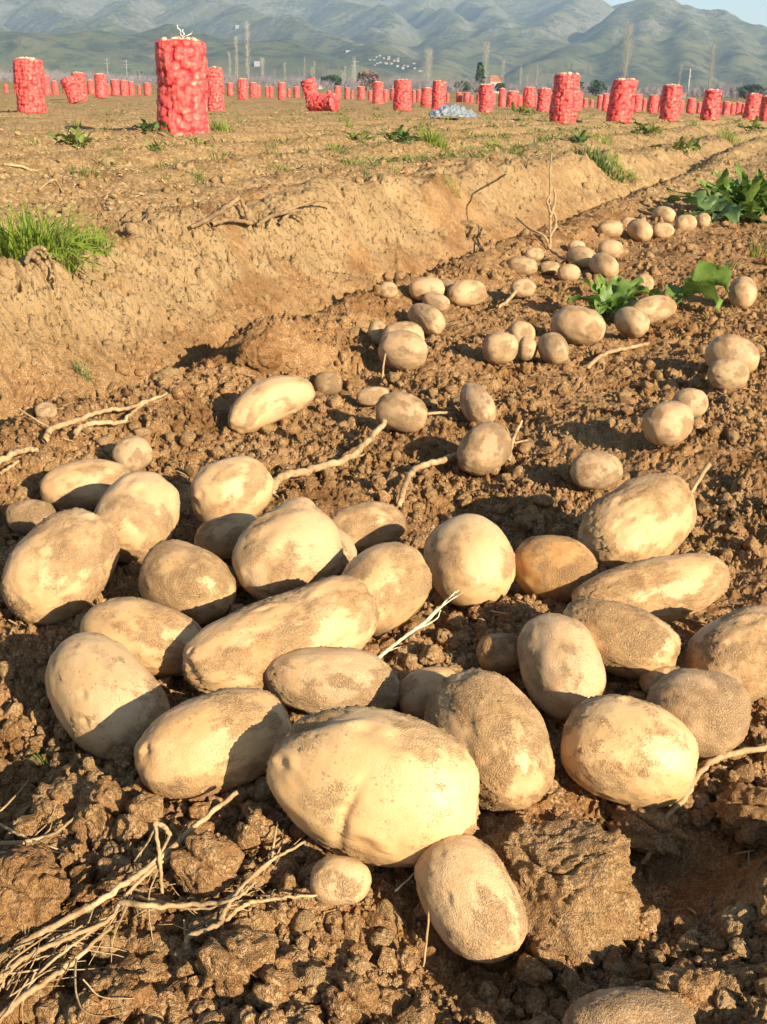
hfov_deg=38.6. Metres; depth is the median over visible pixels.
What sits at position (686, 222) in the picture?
potato
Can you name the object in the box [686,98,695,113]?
net sack
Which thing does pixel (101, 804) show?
soil clod
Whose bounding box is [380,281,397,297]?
potato
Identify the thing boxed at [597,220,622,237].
potato
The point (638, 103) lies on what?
net sack
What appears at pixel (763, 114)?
net sack
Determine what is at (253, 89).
net sack
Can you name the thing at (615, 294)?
leafy weed
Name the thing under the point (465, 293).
potato
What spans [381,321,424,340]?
potato
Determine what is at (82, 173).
grass tuft
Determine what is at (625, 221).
potato
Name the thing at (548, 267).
potato
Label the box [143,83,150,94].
net sack
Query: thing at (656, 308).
potato
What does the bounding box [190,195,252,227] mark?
dead branch
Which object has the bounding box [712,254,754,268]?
grass tuft
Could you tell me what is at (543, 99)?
net sack
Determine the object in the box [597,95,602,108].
net sack
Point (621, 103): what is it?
net sack
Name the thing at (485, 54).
poplar tree
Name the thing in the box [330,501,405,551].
potato
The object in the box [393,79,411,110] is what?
net sack
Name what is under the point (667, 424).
potato
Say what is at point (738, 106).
net sack
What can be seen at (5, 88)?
net sack
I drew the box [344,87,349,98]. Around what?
net sack
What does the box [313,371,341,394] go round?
potato
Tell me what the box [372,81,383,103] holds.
net sack
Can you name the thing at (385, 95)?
net sack
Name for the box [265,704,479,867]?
potato
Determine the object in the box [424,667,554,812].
potato
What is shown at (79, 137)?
leafy weed
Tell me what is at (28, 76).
net sack
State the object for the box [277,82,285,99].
net sack
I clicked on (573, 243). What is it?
potato
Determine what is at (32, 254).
dead branch
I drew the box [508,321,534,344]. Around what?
potato
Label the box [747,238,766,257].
grass tuft
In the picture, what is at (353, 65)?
poplar tree
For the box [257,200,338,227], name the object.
dead branch
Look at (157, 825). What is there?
dry stalk
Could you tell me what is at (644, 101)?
net sack
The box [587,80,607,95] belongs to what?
evergreen tree
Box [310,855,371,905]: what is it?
potato
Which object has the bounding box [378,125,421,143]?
leafy weed
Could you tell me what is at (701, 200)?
leafy weed
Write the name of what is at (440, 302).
potato
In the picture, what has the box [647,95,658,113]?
net sack
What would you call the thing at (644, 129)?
leafy weed
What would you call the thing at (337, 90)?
net sack
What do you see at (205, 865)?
soil clod
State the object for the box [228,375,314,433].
potato
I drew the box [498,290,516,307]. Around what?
dry stalk
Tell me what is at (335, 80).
evergreen tree
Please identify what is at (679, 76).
poplar tree
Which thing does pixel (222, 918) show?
withered stems
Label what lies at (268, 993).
soil clod
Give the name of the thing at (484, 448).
potato
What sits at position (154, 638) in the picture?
potato
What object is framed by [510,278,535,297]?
potato
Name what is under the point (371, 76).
bare bush
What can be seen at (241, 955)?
soil clod
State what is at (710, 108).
net sack
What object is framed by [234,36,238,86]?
poplar tree
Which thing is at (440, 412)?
dry stalk
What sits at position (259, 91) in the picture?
net sack
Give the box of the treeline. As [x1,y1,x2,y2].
[0,66,766,98]
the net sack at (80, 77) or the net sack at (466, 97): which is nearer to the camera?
the net sack at (80, 77)
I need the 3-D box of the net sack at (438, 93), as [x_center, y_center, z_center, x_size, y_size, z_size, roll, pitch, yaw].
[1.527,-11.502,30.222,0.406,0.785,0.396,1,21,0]
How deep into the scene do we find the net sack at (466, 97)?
63.55 m
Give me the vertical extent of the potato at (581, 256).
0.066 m
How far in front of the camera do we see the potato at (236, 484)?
1.29 m
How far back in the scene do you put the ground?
2.31 m
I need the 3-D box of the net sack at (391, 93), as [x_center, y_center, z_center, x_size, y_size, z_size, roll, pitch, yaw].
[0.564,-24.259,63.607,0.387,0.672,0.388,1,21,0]
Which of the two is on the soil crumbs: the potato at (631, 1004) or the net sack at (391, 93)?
the potato at (631, 1004)
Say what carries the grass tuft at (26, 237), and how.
on the ground
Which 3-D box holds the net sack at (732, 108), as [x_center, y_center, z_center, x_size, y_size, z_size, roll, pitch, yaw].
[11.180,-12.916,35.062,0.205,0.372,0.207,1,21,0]
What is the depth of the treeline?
375.24 m
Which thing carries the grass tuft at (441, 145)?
on the ground
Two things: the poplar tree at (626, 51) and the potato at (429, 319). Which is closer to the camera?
the potato at (429, 319)
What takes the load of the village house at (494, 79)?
on the ground
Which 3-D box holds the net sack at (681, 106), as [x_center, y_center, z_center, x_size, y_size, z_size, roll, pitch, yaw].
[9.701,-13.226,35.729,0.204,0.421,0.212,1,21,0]
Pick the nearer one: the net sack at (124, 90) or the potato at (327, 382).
the potato at (327, 382)
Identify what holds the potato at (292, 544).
on the ground
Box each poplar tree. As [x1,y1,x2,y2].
[228,52,231,81]
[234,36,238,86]
[244,20,249,87]
[260,57,264,87]
[351,56,355,89]
[422,44,433,82]
[482,41,490,83]
[501,61,504,82]
[620,22,634,78]
[678,63,681,83]
[707,43,715,89]
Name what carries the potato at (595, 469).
on the ground
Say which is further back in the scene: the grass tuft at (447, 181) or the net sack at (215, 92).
the net sack at (215, 92)
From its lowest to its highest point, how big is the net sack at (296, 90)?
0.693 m
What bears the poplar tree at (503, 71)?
on the ground
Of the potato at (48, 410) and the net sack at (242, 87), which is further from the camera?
the net sack at (242, 87)
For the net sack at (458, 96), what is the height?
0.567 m
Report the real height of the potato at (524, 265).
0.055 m
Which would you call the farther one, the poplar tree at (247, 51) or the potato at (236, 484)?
the poplar tree at (247, 51)
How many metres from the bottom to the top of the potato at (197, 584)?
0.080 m
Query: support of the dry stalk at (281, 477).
on the ground
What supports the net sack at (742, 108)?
on the ground
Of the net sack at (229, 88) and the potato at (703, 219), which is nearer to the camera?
the potato at (703, 219)
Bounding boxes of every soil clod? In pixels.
[0,843,70,940]
[30,772,93,833]
[68,777,128,844]
[109,794,163,842]
[156,366,179,379]
[169,830,244,900]
[194,928,275,989]
[233,808,277,853]
[234,336,282,374]
[251,967,298,1011]
[325,971,379,1022]
[460,220,486,238]
[481,816,643,970]
[516,939,565,986]
[606,803,692,855]
[653,964,719,1023]
[709,782,766,851]
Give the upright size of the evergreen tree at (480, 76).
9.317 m
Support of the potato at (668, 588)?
on the ground
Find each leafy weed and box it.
[48,119,98,147]
[132,118,170,135]
[145,138,164,151]
[343,129,377,142]
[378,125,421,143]
[511,101,541,115]
[560,129,587,145]
[566,273,649,319]
[629,116,660,136]
[636,260,732,311]
[649,136,706,154]
[666,163,766,220]
[667,188,766,224]
[734,116,766,131]
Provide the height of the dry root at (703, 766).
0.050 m
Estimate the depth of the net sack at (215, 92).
20.04 m
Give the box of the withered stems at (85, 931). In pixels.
[0,790,255,1023]
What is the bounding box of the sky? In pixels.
[603,0,766,26]
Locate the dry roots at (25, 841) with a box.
[0,779,76,929]
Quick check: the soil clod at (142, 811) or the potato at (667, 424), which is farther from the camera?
the potato at (667, 424)
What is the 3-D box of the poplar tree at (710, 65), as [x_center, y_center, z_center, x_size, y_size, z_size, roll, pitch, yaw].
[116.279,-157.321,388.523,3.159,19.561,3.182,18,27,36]
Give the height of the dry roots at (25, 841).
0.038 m
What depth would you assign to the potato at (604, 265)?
3.15 m
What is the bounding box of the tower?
[686,67,690,96]
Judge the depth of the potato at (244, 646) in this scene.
0.94 m
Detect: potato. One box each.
[0,507,119,625]
[5,499,55,533]
[34,402,56,419]
[39,458,130,510]
[45,632,169,760]
[80,596,201,678]
[94,471,179,563]
[112,436,151,471]
[134,686,291,800]
[138,539,236,626]
[181,574,380,693]
[189,455,274,522]
[194,513,256,559]
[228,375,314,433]
[232,496,343,599]
[265,646,399,713]
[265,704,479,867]
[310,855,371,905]
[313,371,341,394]
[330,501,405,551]
[338,528,356,574]
[341,542,431,634]
[356,386,388,405]
[368,320,385,345]
[375,392,427,432]
[378,330,427,370]
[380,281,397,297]
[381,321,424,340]
[398,666,455,720]
[407,303,445,335]
[409,277,444,301]
[414,833,527,963]
[422,292,449,311]
[424,514,514,608]
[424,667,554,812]
[441,279,454,290]
[447,279,486,306]
[456,422,511,475]
[459,383,496,424]
[476,632,518,673]
[482,331,517,364]
[508,256,537,275]
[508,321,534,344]
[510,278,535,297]
[515,535,597,602]
[517,613,605,720]
[518,337,536,360]
[525,247,543,261]
[537,332,568,364]
[539,261,559,274]
[551,305,605,345]
[557,264,580,280]
[561,694,699,807]
[561,985,695,1023]
[562,598,681,679]
[566,246,595,268]
[567,240,585,249]
[570,450,622,489]
[571,553,730,622]
[578,472,696,569]
[589,252,618,277]
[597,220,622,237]
[598,240,622,257]
[614,306,649,337]
[621,217,635,226]
[627,219,652,241]
[630,295,676,323]
[635,273,653,293]
[639,666,675,694]
[641,401,693,446]
[646,668,751,758]
[652,206,674,222]
[652,222,673,237]
[672,388,707,417]
[675,215,696,230]
[684,604,766,701]
[696,213,710,226]
[704,334,759,372]
[707,358,749,389]
[728,276,756,308]
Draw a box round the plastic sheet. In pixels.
[428,104,476,118]
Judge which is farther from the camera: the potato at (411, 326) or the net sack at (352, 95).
the net sack at (352, 95)
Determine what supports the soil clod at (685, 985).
on the soil crumbs
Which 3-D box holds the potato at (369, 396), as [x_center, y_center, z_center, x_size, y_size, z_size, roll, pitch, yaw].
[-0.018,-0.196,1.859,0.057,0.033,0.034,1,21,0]
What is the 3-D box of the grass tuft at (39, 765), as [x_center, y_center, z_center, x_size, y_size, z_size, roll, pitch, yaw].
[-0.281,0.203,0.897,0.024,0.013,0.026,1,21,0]
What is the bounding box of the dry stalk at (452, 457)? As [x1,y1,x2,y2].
[396,452,456,505]
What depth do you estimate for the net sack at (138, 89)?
64.33 m
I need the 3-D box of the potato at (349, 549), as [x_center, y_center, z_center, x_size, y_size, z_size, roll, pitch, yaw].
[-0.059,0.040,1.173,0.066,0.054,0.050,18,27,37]
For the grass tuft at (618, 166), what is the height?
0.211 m
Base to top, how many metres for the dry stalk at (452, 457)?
0.026 m
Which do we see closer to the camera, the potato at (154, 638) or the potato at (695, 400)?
the potato at (154, 638)
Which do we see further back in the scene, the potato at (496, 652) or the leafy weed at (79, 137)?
the leafy weed at (79, 137)
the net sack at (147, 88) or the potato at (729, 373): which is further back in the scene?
the net sack at (147, 88)
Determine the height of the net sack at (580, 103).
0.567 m
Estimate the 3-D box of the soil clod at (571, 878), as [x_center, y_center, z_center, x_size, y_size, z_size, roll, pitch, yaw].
[0.118,0.263,0.741,0.108,0.085,0.119,1,21,0]
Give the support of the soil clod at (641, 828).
on the ground
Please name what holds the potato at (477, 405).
on the ground
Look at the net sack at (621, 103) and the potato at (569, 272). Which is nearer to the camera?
the potato at (569, 272)
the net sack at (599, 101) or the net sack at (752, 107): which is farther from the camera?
the net sack at (599, 101)
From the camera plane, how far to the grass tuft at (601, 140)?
8.93 m
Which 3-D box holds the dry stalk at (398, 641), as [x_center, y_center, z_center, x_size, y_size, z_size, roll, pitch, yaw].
[0.041,0.102,1.020,0.023,0.044,0.114,20,28,40]
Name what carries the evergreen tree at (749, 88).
on the ground
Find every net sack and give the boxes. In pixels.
[3,84,8,92]
[12,56,46,113]
[43,75,50,95]
[52,81,58,94]
[60,75,83,103]
[71,71,87,100]
[87,80,94,94]
[94,73,107,97]
[106,84,110,94]
[110,79,119,95]
[120,80,128,95]
[128,81,133,95]
[137,85,140,94]
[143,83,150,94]
[155,25,209,135]
[207,66,223,111]
[227,82,232,95]
[237,78,247,99]
[249,82,257,97]
[258,86,260,96]
[265,86,268,96]
[269,86,272,96]
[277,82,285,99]
[293,86,299,97]
[300,78,317,108]
[306,93,339,111]
[334,86,340,99]
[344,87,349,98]
[350,90,353,98]
[357,86,364,99]
[368,90,371,99]
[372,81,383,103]
[383,90,387,101]
[390,88,393,99]
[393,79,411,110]
[412,90,415,101]
[416,89,420,101]
[420,87,431,106]
[431,80,445,109]
[456,92,461,101]
[463,92,469,102]
[469,95,472,102]
[478,84,493,112]
[498,88,505,106]
[506,90,518,106]
[517,95,522,105]
[523,86,535,106]
[536,87,550,111]
[549,72,580,123]
[578,91,582,111]
[582,98,587,107]
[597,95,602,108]
[602,93,608,110]
[606,78,638,122]
[634,94,642,111]
[642,99,646,110]
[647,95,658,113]
[659,84,681,121]
[679,100,683,113]
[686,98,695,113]
[696,102,701,112]
[699,89,721,119]
[721,101,730,114]
[730,103,735,114]
[735,102,741,114]
[740,103,744,114]
[742,93,761,120]
[759,95,766,120]
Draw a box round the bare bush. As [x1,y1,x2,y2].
[356,70,380,90]
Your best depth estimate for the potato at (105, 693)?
0.89 m
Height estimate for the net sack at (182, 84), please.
0.822 m
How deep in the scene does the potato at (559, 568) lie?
1.10 m
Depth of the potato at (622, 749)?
0.82 m
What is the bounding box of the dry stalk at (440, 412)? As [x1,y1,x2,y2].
[427,411,453,414]
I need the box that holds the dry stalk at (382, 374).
[381,353,385,381]
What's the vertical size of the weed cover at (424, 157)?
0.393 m
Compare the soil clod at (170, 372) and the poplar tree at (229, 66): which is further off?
the poplar tree at (229, 66)
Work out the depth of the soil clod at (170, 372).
1.82 m
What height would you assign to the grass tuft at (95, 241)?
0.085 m
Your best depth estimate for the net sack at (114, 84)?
55.96 m
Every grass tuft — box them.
[0,195,117,284]
[29,745,54,766]
[46,221,127,256]
[65,160,104,178]
[71,355,101,386]
[208,116,234,132]
[325,143,343,151]
[345,121,356,128]
[360,167,371,175]
[412,124,452,149]
[441,170,465,199]
[485,139,506,148]
[566,142,633,182]
[588,132,614,145]
[609,149,647,181]
[711,125,758,144]
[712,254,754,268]
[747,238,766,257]
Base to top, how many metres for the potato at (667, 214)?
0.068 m
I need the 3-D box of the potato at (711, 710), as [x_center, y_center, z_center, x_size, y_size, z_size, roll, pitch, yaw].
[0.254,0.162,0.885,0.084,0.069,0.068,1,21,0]
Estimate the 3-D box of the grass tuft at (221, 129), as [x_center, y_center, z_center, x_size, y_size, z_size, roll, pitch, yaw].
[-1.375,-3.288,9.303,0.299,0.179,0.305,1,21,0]
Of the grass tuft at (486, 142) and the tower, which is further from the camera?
the tower
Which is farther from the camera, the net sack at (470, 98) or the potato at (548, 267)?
the net sack at (470, 98)
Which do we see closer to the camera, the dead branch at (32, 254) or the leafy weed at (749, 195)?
the dead branch at (32, 254)
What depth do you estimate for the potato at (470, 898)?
0.69 m
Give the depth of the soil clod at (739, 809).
0.83 m
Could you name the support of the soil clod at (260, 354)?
on the ground
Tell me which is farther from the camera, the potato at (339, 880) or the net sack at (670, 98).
the net sack at (670, 98)
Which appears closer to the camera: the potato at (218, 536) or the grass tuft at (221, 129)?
the potato at (218, 536)
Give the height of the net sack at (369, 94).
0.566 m
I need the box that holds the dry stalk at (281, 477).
[273,419,386,494]
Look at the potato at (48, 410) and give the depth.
1.55 m
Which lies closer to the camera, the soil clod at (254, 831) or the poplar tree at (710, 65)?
the soil clod at (254, 831)
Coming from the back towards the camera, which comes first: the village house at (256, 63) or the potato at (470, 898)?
the village house at (256, 63)
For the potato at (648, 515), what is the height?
0.104 m
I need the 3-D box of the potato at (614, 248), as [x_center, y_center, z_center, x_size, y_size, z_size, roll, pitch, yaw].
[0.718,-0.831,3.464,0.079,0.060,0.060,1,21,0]
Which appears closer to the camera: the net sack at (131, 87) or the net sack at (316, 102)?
the net sack at (316, 102)
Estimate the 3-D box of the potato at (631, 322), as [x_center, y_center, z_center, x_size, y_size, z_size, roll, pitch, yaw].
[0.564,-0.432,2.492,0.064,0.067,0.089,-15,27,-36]
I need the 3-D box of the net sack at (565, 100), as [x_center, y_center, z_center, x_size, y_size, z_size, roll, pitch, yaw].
[2.700,-6.154,16.279,0.442,0.733,0.421,1,21,0]
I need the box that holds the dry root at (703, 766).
[641,744,766,863]
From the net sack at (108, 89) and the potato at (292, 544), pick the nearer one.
the potato at (292, 544)
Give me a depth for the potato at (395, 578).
1.02 m
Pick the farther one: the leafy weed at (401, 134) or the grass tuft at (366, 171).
the leafy weed at (401, 134)
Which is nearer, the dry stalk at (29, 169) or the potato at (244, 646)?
the potato at (244, 646)
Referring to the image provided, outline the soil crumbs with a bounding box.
[0,130,766,1023]
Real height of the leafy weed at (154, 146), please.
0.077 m
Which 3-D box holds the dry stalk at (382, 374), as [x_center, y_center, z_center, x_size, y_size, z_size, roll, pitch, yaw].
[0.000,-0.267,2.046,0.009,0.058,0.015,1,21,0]
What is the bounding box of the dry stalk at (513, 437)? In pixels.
[505,420,527,461]
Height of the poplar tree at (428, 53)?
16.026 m
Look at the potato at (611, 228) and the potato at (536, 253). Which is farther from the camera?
the potato at (611, 228)
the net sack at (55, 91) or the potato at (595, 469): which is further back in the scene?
the net sack at (55, 91)
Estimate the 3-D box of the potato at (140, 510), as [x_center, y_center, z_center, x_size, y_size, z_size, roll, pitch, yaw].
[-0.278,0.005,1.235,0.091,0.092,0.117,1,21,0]
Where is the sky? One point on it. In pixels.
(750, 11)
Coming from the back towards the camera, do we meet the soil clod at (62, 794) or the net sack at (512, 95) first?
the net sack at (512, 95)
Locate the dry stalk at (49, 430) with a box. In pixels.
[18,392,167,442]
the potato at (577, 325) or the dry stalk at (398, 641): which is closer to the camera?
the dry stalk at (398, 641)
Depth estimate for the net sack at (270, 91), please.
73.06 m
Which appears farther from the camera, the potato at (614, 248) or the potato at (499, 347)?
the potato at (614, 248)
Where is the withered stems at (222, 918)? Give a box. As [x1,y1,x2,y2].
[134,822,317,949]
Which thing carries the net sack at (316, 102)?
on the ground
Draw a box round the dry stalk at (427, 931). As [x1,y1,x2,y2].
[422,910,429,966]
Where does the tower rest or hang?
on the ground
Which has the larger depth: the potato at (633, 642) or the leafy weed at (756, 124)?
the leafy weed at (756, 124)
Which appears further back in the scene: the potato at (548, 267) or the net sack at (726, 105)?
the net sack at (726, 105)
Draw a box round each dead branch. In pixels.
[24,245,57,287]
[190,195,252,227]
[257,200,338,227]
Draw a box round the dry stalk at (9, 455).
[0,446,39,475]
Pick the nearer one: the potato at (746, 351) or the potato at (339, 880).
the potato at (339, 880)
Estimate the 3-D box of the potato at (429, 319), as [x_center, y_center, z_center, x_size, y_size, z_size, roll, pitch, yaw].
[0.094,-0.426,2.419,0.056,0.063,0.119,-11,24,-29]
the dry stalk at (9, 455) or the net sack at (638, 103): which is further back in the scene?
the net sack at (638, 103)
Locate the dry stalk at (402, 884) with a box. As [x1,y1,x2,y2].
[395,873,413,891]
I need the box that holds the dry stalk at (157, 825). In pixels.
[130,821,171,893]
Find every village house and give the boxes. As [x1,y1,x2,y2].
[254,61,259,66]
[489,75,501,92]
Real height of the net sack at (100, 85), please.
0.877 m
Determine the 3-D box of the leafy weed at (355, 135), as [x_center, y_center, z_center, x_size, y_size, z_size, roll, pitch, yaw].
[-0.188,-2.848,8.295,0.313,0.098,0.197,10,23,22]
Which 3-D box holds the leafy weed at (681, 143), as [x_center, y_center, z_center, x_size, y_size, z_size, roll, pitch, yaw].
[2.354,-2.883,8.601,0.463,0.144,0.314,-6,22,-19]
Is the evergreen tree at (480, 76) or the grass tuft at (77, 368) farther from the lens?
the evergreen tree at (480, 76)
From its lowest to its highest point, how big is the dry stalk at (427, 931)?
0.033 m
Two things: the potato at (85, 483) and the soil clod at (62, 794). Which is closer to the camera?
the soil clod at (62, 794)
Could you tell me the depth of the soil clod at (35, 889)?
0.67 m
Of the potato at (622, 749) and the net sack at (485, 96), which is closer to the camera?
the potato at (622, 749)
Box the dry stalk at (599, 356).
[586,341,649,368]
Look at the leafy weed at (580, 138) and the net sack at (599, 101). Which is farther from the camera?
the net sack at (599, 101)
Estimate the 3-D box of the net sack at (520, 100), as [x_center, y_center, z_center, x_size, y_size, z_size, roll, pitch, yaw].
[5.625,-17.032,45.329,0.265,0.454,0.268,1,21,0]
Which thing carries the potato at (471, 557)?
on the ground
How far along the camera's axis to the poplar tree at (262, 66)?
389.53 m
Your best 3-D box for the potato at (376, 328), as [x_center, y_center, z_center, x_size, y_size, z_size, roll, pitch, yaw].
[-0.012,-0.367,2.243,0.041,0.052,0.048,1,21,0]
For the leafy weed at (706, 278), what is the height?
0.128 m
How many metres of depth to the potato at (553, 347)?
2.13 m
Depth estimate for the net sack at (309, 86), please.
25.34 m
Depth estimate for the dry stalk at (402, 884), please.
0.73 m
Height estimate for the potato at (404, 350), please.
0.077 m
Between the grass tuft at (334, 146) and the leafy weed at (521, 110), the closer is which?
the grass tuft at (334, 146)
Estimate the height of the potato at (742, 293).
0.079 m
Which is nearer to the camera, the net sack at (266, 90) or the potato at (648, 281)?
the potato at (648, 281)
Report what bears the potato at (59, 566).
on the ground
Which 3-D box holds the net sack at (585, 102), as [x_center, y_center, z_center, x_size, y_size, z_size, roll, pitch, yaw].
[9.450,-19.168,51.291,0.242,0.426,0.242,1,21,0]
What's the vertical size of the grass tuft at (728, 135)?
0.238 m
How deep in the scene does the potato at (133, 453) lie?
1.47 m
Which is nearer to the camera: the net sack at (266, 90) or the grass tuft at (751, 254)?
the grass tuft at (751, 254)
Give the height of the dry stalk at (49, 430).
0.038 m
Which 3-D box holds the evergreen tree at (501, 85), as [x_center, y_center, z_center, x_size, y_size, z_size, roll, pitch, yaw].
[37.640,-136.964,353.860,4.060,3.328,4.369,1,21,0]
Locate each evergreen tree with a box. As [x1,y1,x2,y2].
[321,74,342,87]
[454,80,470,91]
[474,62,485,92]
[494,83,505,91]
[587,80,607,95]
[736,84,766,98]
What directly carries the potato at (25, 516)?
on the ground
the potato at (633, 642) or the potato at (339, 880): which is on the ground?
the potato at (633, 642)
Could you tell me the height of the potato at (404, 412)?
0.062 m
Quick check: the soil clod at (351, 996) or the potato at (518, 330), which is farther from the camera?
the potato at (518, 330)
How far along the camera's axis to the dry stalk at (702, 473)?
1.45 m
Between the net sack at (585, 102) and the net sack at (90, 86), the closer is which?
the net sack at (585, 102)
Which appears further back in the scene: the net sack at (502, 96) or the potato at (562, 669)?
the net sack at (502, 96)
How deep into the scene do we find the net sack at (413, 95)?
55.89 m
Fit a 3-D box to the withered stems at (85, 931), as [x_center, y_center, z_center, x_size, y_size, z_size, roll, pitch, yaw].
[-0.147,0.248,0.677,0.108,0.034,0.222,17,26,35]
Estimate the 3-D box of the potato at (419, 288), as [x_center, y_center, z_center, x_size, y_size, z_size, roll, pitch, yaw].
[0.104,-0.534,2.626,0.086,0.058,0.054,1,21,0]
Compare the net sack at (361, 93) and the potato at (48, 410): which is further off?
the net sack at (361, 93)
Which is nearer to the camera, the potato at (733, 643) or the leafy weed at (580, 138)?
the potato at (733, 643)
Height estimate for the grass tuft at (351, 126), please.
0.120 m
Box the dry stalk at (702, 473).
[691,463,711,492]
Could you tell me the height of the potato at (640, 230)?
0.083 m
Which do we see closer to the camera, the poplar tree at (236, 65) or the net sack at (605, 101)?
the net sack at (605, 101)
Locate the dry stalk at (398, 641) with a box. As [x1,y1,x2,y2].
[378,590,462,658]
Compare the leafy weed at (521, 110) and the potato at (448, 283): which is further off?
the leafy weed at (521, 110)
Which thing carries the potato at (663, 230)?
on the ground
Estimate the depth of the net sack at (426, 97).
35.28 m
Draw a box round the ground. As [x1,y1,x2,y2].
[0,80,766,1023]
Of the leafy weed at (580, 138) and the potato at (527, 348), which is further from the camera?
the leafy weed at (580, 138)
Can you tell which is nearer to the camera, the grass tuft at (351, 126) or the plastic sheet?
the grass tuft at (351, 126)
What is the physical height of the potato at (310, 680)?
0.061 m
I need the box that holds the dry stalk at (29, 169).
[2,162,64,193]
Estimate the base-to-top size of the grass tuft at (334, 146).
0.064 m
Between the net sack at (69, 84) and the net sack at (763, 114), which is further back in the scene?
the net sack at (69, 84)
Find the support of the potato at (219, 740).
on the ground
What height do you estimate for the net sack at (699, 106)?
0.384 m
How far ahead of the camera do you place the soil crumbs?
0.79 m
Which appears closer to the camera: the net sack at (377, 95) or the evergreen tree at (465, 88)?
the net sack at (377, 95)
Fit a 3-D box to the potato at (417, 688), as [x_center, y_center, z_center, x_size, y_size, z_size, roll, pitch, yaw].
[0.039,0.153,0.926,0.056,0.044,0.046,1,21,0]
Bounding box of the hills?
[0,0,766,95]
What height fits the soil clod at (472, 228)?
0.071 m
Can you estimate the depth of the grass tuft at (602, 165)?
6.27 m
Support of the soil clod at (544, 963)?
on the soil crumbs
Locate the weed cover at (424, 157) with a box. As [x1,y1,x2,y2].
[0,99,764,182]
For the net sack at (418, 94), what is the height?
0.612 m
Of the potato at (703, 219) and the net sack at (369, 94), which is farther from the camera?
the net sack at (369, 94)
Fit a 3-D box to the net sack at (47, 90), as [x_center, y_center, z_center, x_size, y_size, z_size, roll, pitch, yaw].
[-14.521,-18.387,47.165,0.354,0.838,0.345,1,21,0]
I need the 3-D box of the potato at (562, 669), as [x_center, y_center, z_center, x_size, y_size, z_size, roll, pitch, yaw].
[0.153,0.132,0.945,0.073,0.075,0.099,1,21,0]
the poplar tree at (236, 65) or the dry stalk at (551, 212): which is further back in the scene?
the poplar tree at (236, 65)
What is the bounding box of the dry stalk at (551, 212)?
[516,151,567,261]
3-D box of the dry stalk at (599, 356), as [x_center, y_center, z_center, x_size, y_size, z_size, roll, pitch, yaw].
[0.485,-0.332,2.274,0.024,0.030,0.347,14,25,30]
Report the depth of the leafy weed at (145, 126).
8.50 m
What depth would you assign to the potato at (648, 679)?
0.94 m
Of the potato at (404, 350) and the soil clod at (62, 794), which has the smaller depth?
the soil clod at (62, 794)

